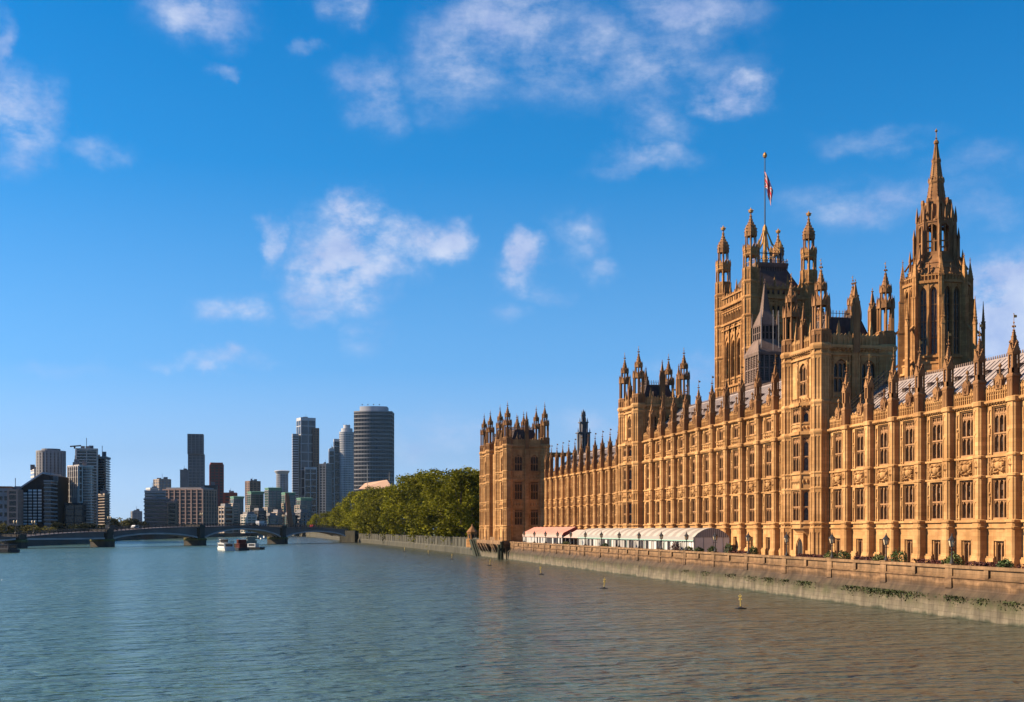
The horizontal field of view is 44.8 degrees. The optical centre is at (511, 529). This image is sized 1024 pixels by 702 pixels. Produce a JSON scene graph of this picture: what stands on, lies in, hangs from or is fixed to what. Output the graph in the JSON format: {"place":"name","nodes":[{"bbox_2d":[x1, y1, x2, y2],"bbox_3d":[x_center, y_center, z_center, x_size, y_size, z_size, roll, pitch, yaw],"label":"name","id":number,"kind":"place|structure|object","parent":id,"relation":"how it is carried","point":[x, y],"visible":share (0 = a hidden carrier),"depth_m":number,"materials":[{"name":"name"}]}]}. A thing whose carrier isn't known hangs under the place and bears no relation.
{"place":"outdoors","nodes":[
{"label":"outdoors","id":0,"kind":"place"},
{"bbox_2d":[36,448,65,476],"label":"round tower block","id":1,"kind":"structure","parent":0,"point":[51,459],"depth_m":733.17,"materials":[{"name":"grey concrete"}]},
{"bbox_2d":[0,533,263,545],"bbox_3d":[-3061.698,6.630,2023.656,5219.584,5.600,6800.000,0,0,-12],"label":"riverbank","id":2,"kind":"structure","parent":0,"point":[58,542],"depth_m":860.00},
{"bbox_2d":[0,486,12,531],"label":"riverside block","id":3,"kind":"structure","parent":2,"relation":"on","point":[3,504],"depth_m":622.05,"materials":[{"name":"grey concrete"}]},
{"bbox_2d":[0,523,16,534],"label":"riverside tree","id":4,"kind":"object","parent":2,"relation":"on","point":[9,528],"visible":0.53,"depth_m":559.40,"materials":[{"name":"green plant"}]},
{"bbox_2d":[7,478,22,529],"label":"narrow block","id":5,"kind":"structure","parent":2,"relation":"on","point":[15,503],"depth_m":622.35,"materials":[{"name":"grey stone"}]},
{"bbox_2d":[21,472,67,532],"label":"sloped block","id":6,"kind":"structure","parent":2,"relation":"on","point":[33,499],"depth_m":640.00,"materials":[{"name":"glass"}]},
{"bbox_2d":[44,470,57,531],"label":"stair block","id":7,"kind":"structure","parent":2,"relation":"on","point":[50,502],"depth_m":637.32,"materials":[{"name":"grey concrete"}]},
{"bbox_2d":[64,497,86,528],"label":"podium block","id":8,"kind":"structure","parent":2,"relation":"on","point":[74,512],"depth_m":657.71,"materials":[{"name":"grey glass"}]},
{"bbox_2d":[67,459,82,502],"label":"gridded block","id":9,"kind":"structure","parent":8,"relation":"on","point":[75,478],"depth_m":662.85,"materials":[{"name":"white concrete"}]},
{"bbox_2d":[70,438,97,527],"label":"dark tower block","id":10,"kind":"structure","parent":2,"relation":"on","point":[88,455],"depth_m":703.09,"materials":[{"name":"white concrete"}]},
{"bbox_2d":[82,461,93,524],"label":"curved block","id":11,"kind":"structure","parent":2,"relation":"on","point":[87,485],"depth_m":669.60,"materials":[{"name":"white concrete"}]},
{"bbox_2d":[97,486,109,527],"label":"balcony block","id":12,"kind":"structure","parent":2,"relation":"on","point":[103,507],"depth_m":691.77,"materials":[{"name":"beige concrete"}]},
{"bbox_2d":[98,446,110,520],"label":"balcony tower","id":13,"kind":"structure","parent":2,"relation":"on","point":[104,469],"depth_m":712.76,"materials":[{"name":"grey concrete"}]},
{"bbox_2d":[131,506,141,522],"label":"distant flats","id":14,"kind":"structure","parent":2,"relation":"on","point":[136,514],"depth_m":1502.87,"materials":[{"name":"grey concrete"}]},
{"bbox_2d":[143,489,170,526],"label":"office block","id":15,"kind":"structure","parent":2,"relation":"on","point":[155,505],"depth_m":902.54,"materials":[{"name":"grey glass"}]},
{"bbox_2d":[167,499,177,526],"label":"brick block","id":16,"kind":"structure","parent":2,"relation":"on","point":[172,512],"depth_m":890.40,"materials":[{"name":"grey brick"}]},
{"bbox_2d":[162,487,216,533],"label":"pier fronted block","id":17,"kind":"structure","parent":2,"relation":"on","point":[193,503],"depth_m":976.43,"materials":[{"name":"beige concrete"}]},
{"bbox_2d":[218,504,232,532],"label":"riverside flats","id":18,"kind":"structure","parent":2,"relation":"on","point":[225,513],"depth_m":1182.96,"materials":[{"name":"grey concrete"}]},
{"bbox_2d":[228,495,244,532],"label":"green glass flats","id":19,"kind":"structure","parent":2,"relation":"on","point":[236,502],"depth_m":1300.21,"materials":[{"name":"grey glass"}]},
{"bbox_2d":[245,491,263,511],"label":"green glass flats","id":20,"kind":"structure","parent":2,"relation":"on","point":[255,499],"depth_m":1332.61,"materials":[{"name":"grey glass"}]},
{"bbox_2d":[153,477,170,489],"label":"cream tower","id":21,"kind":"structure","parent":0,"point":[163,483],"depth_m":1254.09,"materials":[{"name":"beige concrete"}]},
{"bbox_2d":[180,468,187,486],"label":"grey slab","id":22,"kind":"structure","parent":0,"point":[184,477],"depth_m":1560.80,"materials":[{"name":"concrete"}]},
{"bbox_2d":[187,434,204,486],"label":"slim dark tower","id":23,"kind":"structure","parent":0,"point":[196,460],"depth_m":1501.09,"materials":[{"name":"glass"}]},
{"bbox_2d":[209,462,223,513],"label":"red tower","id":24,"kind":"structure","parent":0,"point":[216,473],"depth_m":1402.19,"materials":[{"name":"red brick"}]},
{"bbox_2d":[223,488,237,503],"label":"red low block","id":25,"kind":"structure","parent":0,"point":[227,496],"depth_m":1350.49,"materials":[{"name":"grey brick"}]},
{"bbox_2d":[359,464,392,527],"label":"gabled hall","id":26,"kind":"structure","parent":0,"point":[384,483],"depth_m":903.44,"materials":[{"name":"brown brick"}]},
{"bbox_2d":[0,536,1023,701],"bbox_3d":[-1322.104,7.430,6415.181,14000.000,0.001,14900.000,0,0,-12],"label":"river","id":27,"kind":"structure","parent":0,"point":[304,619],"depth_m":86.67,"materials":[{"name":"liquid"}]},
{"bbox_2d":[0,540,19,552],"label":"passenger boat","id":28,"kind":"object","parent":27,"relation":"on","point":[8,548],"visible":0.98,"depth_m":389.91,"materials":[{"name":"paint"}]},
{"bbox_2d":[0,523,402,547],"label":"bridge","id":29,"kind":"structure","parent":27,"relation":"in","point":[195,534],"depth_m":560.48,"materials":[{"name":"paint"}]},
{"bbox_2d":[217,539,234,550],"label":"passenger boat","id":30,"kind":"object","parent":27,"relation":"on","point":[224,545],"visible":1,"depth_m":423.74,"materials":[{"name":"white paint"}]},
{"bbox_2d":[234,539,249,549],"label":"barge","id":31,"kind":"object","parent":27,"relation":"on","point":[240,544],"visible":0.95,"depth_m":436.02,"materials":[{"name":"paint"}]},
{"bbox_2d":[291,532,480,554],"bbox_3d":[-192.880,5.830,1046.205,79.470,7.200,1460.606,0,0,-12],"label":"embankment wall","id":32,"kind":"structure","parent":27,"relation":"in","point":[457,544],"depth_m":479.55,"materials":[{"name":"stone"}]},
{"bbox_2d":[469,539,480,555],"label":"timber fender","id":33,"kind":"object","parent":32,"relation":"attached to","point":[475,549],"visible":0.52,"depth_m":348.48,"materials":[{"name":"grey wood"}]},
{"bbox_2d":[0,0,1023,521],"label":"sky","id":34,"kind":"structure","parent":0,"point":[231,223],"materials":[{"name":"blue"}]},
{"bbox_2d":[575,409,590,453],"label":"stone lantern tower","id":35,"kind":"structure","parent":0,"point":[583,432],"depth_m":463.49,"materials":[{"name":"grey stone"}]},
{"bbox_2d":[476,537,1023,626],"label":"river wall","id":36,"kind":"structure","parent":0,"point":[830,577],"depth_m":130.09,"materials":[{"name":"beige stone"}]},
{"bbox_2d":[683,570,1023,610],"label":"wall weeds","id":37,"kind":"object","parent":36,"relation":"attached to","point":[883,591],"depth_m":115.09,"materials":[{"name":"green plant"}]},
{"bbox_2d":[948,534,955,563],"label":"lamp post","id":38,"kind":"object","parent":36,"relation":"on","point":[951,540],"visible":1,"depth_m":105.64,"materials":[{"name":"metal"}]},
{"bbox_2d":[744,279,781,388],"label":"ventilation tower","id":39,"kind":"structure","parent":0,"point":[765,347],"depth_m":254.03,"materials":[{"name":"grey metal"}]},
{"bbox_2d":[888,128,985,380],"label":"spire tower","id":40,"kind":"structure","parent":0,"point":[937,302],"depth_m":238.36,"materials":[{"name":"stone"}]},
{"bbox_2d":[920,288,926,354],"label":"window","id":41,"kind":"structure","parent":40,"relation":"in","point":[923,295],"depth_m":238.43,"materials":[{"name":"glass"}]},
{"bbox_2d":[930,287,936,353],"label":"window","id":42,"kind":"structure","parent":40,"relation":"in","point":[933,295],"depth_m":237.50,"materials":[{"name":"glass"}]},
{"bbox_2d":[944,287,949,352],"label":"window","id":43,"kind":"structure","parent":40,"relation":"in","point":[947,292],"depth_m":236.98,"materials":[{"name":"glass"}]},
{"bbox_2d":[954,288,958,353],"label":"window","id":44,"kind":"structure","parent":40,"relation":"in","point":[956,292],"depth_m":237.39,"materials":[{"name":"glass"}]},
{"bbox_3d":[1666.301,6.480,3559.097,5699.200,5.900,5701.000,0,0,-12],"label":"ground","id":45,"kind":"structure","parent":0,"visible":0},
{"bbox_2d":[241,512,256,532],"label":"riverside flats","id":46,"kind":"structure","parent":45,"relation":"on","point":[248,517],"depth_m":1195.38,"materials":[{"name":"white concrete"}]},
{"bbox_2d":[245,479,260,504],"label":"brown tower","id":47,"kind":"structure","parent":45,"relation":"on","point":[253,485],"depth_m":1706.12,"materials":[{"name":"brick"}]},
{"bbox_2d":[252,508,265,520],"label":"riverside flats","id":48,"kind":"structure","parent":45,"relation":"on","point":[260,513],"depth_m":1206.44,"materials":[{"name":"grey concrete"}]},
{"bbox_2d":[266,513,277,524],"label":"riverside flats","id":49,"kind":"structure","parent":45,"relation":"on","point":[271,518],"depth_m":1218.54,"materials":[{"name":"grey concrete"}]},
{"bbox_2d":[263,487,281,512],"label":"green glass flats","id":50,"kind":"structure","parent":45,"relation":"on","point":[272,498],"depth_m":1313.08,"materials":[{"name":"grey glass"}]},
{"bbox_2d":[271,509,284,524],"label":"riverside flats","id":51,"kind":"structure","parent":45,"relation":"on","point":[279,513],"depth_m":1230.31,"materials":[{"name":"grey concrete"}]},
{"bbox_2d":[274,470,289,494],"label":"flared round tower","id":52,"kind":"structure","parent":45,"relation":"on","point":[282,479],"depth_m":1743.05,"materials":[{"name":"metal"}]},
{"bbox_2d":[281,492,295,512],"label":"green glass flats","id":53,"kind":"structure","parent":45,"relation":"on","point":[291,498],"depth_m":1343.34,"materials":[{"name":"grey glass"}]},
{"bbox_2d":[285,493,293,525],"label":"brick fin","id":54,"kind":"object","parent":45,"relation":"on","point":[289,515],"visible":0.77,"depth_m":1230.02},
{"bbox_2d":[295,510,309,525],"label":"riverside flats","id":55,"kind":"structure","parent":45,"relation":"on","point":[303,517],"depth_m":1254.59,"materials":[{"name":"grey concrete"}]},
{"bbox_2d":[294,498,312,519],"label":"green glass flats","id":56,"kind":"structure","parent":45,"relation":"on","point":[303,503],"depth_m":1292.50,"materials":[{"name":"grey glass"}]},
{"bbox_2d":[292,417,318,521],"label":"glass tower","id":57,"kind":"structure","parent":45,"relation":"on","point":[305,460],"depth_m":1852.08,"materials":[{"name":"glass"}]},
{"bbox_2d":[319,460,331,524],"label":"brown slab","id":58,"kind":"structure","parent":45,"relation":"on","point":[325,487],"depth_m":1699.76,"materials":[{"name":"grey concrete"}]},
{"bbox_2d":[328,439,338,511],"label":"twin dark tower","id":59,"kind":"structure","parent":45,"relation":"on","point":[333,456],"depth_m":1756.39,"materials":[{"name":"glass"}]},
{"bbox_2d":[332,496,353,530],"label":"plane tree","id":60,"kind":"object","parent":45,"relation":"on","point":[337,511],"visible":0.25,"depth_m":772.77,"materials":[{"name":"green plant"}]},
{"bbox_2d":[339,424,353,505],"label":"cylinder tower","id":61,"kind":"structure","parent":45,"relation":"on","point":[346,459],"depth_m":1751.50,"materials":[{"name":"glass"}]},
{"bbox_2d":[339,491,364,530],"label":"plane tree","id":62,"kind":"object","parent":45,"relation":"on","point":[345,507],"visible":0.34,"depth_m":716.44,"materials":[{"name":"green plant"}]},
{"bbox_2d":[345,489,372,533],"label":"plane tree","id":63,"kind":"object","parent":45,"relation":"on","point":[354,526],"visible":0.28,"depth_m":698.76,"materials":[{"name":"green plant"}]},
{"bbox_2d":[350,485,384,538],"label":"plane tree","id":64,"kind":"object","parent":45,"relation":"on","point":[361,528],"visible":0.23,"depth_m":648.02,"materials":[{"name":"green plant"}]},
{"bbox_2d":[354,404,393,491],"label":"banded tower","id":65,"kind":"structure","parent":45,"relation":"on","point":[374,438],"depth_m":1090.81,"materials":[{"name":"metal"}]},
{"bbox_2d":[360,487,389,535],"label":"plane tree","id":66,"kind":"object","parent":45,"relation":"on","point":[368,510],"visible":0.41,"depth_m":636.54,"materials":[{"name":"green plant"}]},
{"bbox_2d":[367,487,404,540],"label":"plane tree","id":67,"kind":"object","parent":45,"relation":"on","point":[373,518],"visible":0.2,"depth_m":588.20,"materials":[{"name":"green plant"}]},
{"bbox_2d":[377,484,408,534],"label":"plane tree","id":68,"kind":"object","parent":45,"relation":"on","point":[383,504],"visible":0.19,"depth_m":576.34,"materials":[{"name":"green plant"}]},
{"bbox_2d":[384,473,417,533],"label":"plane tree","id":69,"kind":"object","parent":45,"relation":"on","point":[398,499],"visible":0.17,"depth_m":532.21,"materials":[{"name":"green plant"}]},
{"bbox_2d":[379,474,428,538],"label":"plane tree","id":70,"kind":"object","parent":45,"relation":"on","point":[389,516],"visible":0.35,"depth_m":525.37,"materials":[{"name":"green plant"}]},
{"bbox_2d":[393,472,440,543],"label":"plane tree","id":71,"kind":"object","parent":45,"relation":"on","point":[411,487],"visible":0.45,"depth_m":482.50,"materials":[{"name":"green plant"}]},
{"bbox_2d":[403,468,439,535],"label":"plane tree","id":72,"kind":"object","parent":45,"relation":"on","point":[421,496],"visible":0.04,"depth_m":493.35,"materials":[{"name":"green plant"}]},
{"bbox_2d":[410,468,458,546],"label":"plane tree","id":73,"kind":"object","parent":45,"relation":"on","point":[430,484],"visible":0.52,"depth_m":435.48,"materials":[{"name":"green plant"}]},
{"bbox_2d":[429,468,479,541],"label":"plane tree","id":74,"kind":"object","parent":45,"relation":"on","point":[458,477],"visible":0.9,"depth_m":397.25,"materials":[{"name":"green plant"}]},
{"bbox_2d":[443,465,479,532],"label":"plane tree","id":75,"kind":"object","parent":45,"relation":"on","point":[467,469],"visible":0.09,"depth_m":409.14,"materials":[{"name":"green plant"}]},
{"bbox_2d":[466,524,477,546],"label":"kiosk","id":76,"kind":"object","parent":45,"relation":"on","point":[472,531],"visible":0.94,"depth_m":357.97,"materials":[{"name":"stone"}]},
{"bbox_2d":[714,152,816,397],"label":"great tower","id":77,"kind":"structure","parent":45,"relation":"on","point":[738,307],"depth_m":348.80,"materials":[{"name":"stone"}]},
{"bbox_2d":[764,171,772,204],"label":"flag","id":78,"kind":"object","parent":77,"relation":"attached to","point":[768,186],"visible":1,"depth_m":354.40,"materials":[{"name":"multicoloured fabric"}]},
{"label":"terrace","id":79,"kind":"structure","parent":0,"visible":0},
{"bbox_2d":[523,527,578,544],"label":"marquee","id":80,"kind":"object","parent":79,"relation":"on","point":[551,536],"visible":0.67,"depth_m":270.98,"materials":[{"name":"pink fabric"}]},
{"bbox_2d":[577,528,728,552],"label":"marquee","id":81,"kind":"object","parent":79,"relation":"on","point":[699,537],"visible":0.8,"depth_m":199.16,"materials":[{"name":"fabric"}]},
{"bbox_2d":[888,547,908,561],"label":"shrub","id":82,"kind":"object","parent":79,"relation":"on","point":[894,554],"visible":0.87,"depth_m":119.14,"materials":[{"name":"green plant"}]},
{"bbox_2d":[911,558,943,563],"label":"planter","id":83,"kind":"object","parent":79,"relation":"on","point":[930,561],"visible":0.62,"depth_m":115.28,"materials":[{"name":"red plant"}]},
{"bbox_2d":[941,555,964,564],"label":"shrub","id":84,"kind":"object","parent":79,"relation":"on","point":[955,560],"visible":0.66,"depth_m":109.33,"materials":[{"name":"green plant"}]},
{"bbox_2d":[965,560,1003,566],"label":"planter","id":85,"kind":"object","parent":79,"relation":"on","point":[981,563],"visible":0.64,"depth_m":106.88,"materials":[{"name":"red plant"}]},
{"bbox_2d":[995,558,1014,567],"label":"shrub","id":86,"kind":"object","parent":79,"relation":"on","point":[1006,562],"visible":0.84,"depth_m":102.01,"materials":[{"name":"green plant"}]},
{"bbox_3d":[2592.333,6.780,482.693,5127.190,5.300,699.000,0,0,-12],"label":"ground","id":87,"kind":"structure","parent":0,"visible":0},
{"bbox_2d":[479,260,1023,567],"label":"palace","id":88,"kind":"structure","parent":87,"relation":"on","point":[847,438],"depth_m":157.49,"materials":[{"name":"stone"}]},
{"bbox_2d":[719,453,722,481],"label":"window","id":89,"kind":"structure","parent":88,"relation":"in","point":[720,454],"depth_m":190.70,"materials":[{"name":"stone"}]},
{"bbox_2d":[734,450,737,479],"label":"window","id":90,"kind":"structure","parent":88,"relation":"in","point":[736,451],"depth_m":184.61,"materials":[{"name":"stone"}]},
{"bbox_2d":[749,495,753,521],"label":"window","id":91,"kind":"structure","parent":88,"relation":"in","point":[751,496],"depth_m":178.71,"materials":[{"name":"glass"}]},
{"bbox_2d":[749,447,753,478],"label":"window","id":92,"kind":"structure","parent":88,"relation":"in","point":[751,449],"depth_m":178.77,"materials":[{"name":"stone"}]},
{"bbox_2d":[766,494,770,521],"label":"window","id":93,"kind":"structure","parent":88,"relation":"in","point":[768,496],"depth_m":173.51,"materials":[{"name":"stone"}]},
{"bbox_2d":[766,445,770,476],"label":"window","id":94,"kind":"structure","parent":88,"relation":"in","point":[768,447],"depth_m":173.46,"materials":[{"name":"stone"}]},
{"bbox_2d":[835,489,841,520],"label":"window","id":95,"kind":"structure","parent":88,"relation":"in","point":[838,493],"depth_m":152.26,"materials":[{"name":"stone"}]},
{"bbox_2d":[835,433,841,469],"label":"window","id":96,"kind":"structure","parent":88,"relation":"in","point":[838,437],"depth_m":152.26,"materials":[{"name":"stone"}]},
{"bbox_2d":[856,488,864,520],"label":"window","id":97,"kind":"structure","parent":88,"relation":"in","point":[860,491],"depth_m":146.71,"materials":[{"name":"stone"}]},
{"bbox_2d":[856,429,864,467],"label":"window","id":98,"kind":"structure","parent":88,"relation":"in","point":[860,433],"depth_m":146.71,"materials":[{"name":"stone"}]},
{"bbox_2d":[879,486,887,519],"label":"window","id":99,"kind":"structure","parent":88,"relation":"in","point":[883,489],"depth_m":141.23,"materials":[{"name":"stone"}]},
{"bbox_2d":[879,425,887,464],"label":"window","id":100,"kind":"structure","parent":88,"relation":"in","point":[884,429],"depth_m":141.23,"materials":[{"name":"stone"}]},
{"bbox_2d":[904,484,913,519],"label":"window","id":101,"kind":"structure","parent":88,"relation":"in","point":[909,489],"depth_m":135.75,"materials":[{"name":"stone"}]},
{"bbox_2d":[904,421,913,462],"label":"window","id":102,"kind":"structure","parent":88,"relation":"in","point":[909,426],"depth_m":135.75,"materials":[{"name":"stone"}]},
{"bbox_2d":[907,540,912,561],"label":"basement window","id":103,"kind":"structure","parent":88,"relation":"in","point":[909,542],"depth_m":135.99,"materials":[{"name":"stone"}]},
{"bbox_2d":[932,482,941,519],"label":"window","id":104,"kind":"structure","parent":88,"relation":"in","point":[936,487],"depth_m":130.27,"materials":[{"name":"stone"}]},
{"bbox_2d":[932,417,941,459],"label":"window","id":105,"kind":"structure","parent":88,"relation":"in","point":[936,422],"depth_m":130.27,"materials":[{"name":"stone"}]},
{"bbox_2d":[961,480,972,518],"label":"window","id":106,"kind":"structure","parent":88,"relation":"in","point":[967,486],"depth_m":124.79,"materials":[{"name":"stone"}]},
{"bbox_2d":[961,412,972,456],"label":"window","id":107,"kind":"structure","parent":88,"relation":"in","point":[967,418],"depth_m":124.79,"materials":[{"name":"stone"}]},
{"bbox_2d":[964,541,970,564],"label":"basement window","id":108,"kind":"structure","parent":88,"relation":"in","point":[967,544],"depth_m":125.03,"materials":[{"name":"stone"}]},
{"bbox_2d":[993,478,1005,518],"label":"window","id":109,"kind":"structure","parent":88,"relation":"in","point":[1000,483],"depth_m":119.31,"materials":[{"name":"stone"}]},
{"bbox_2d":[993,406,1005,453],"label":"window","id":110,"kind":"structure","parent":88,"relation":"in","point":[999,412],"depth_m":119.31,"materials":[{"name":"stone"}]},
{"bbox_2d":[997,542,1003,562],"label":"basement window","id":111,"kind":"structure","parent":88,"relation":"in","point":[1000,545],"depth_m":119.48,"materials":[{"name":"stone"}]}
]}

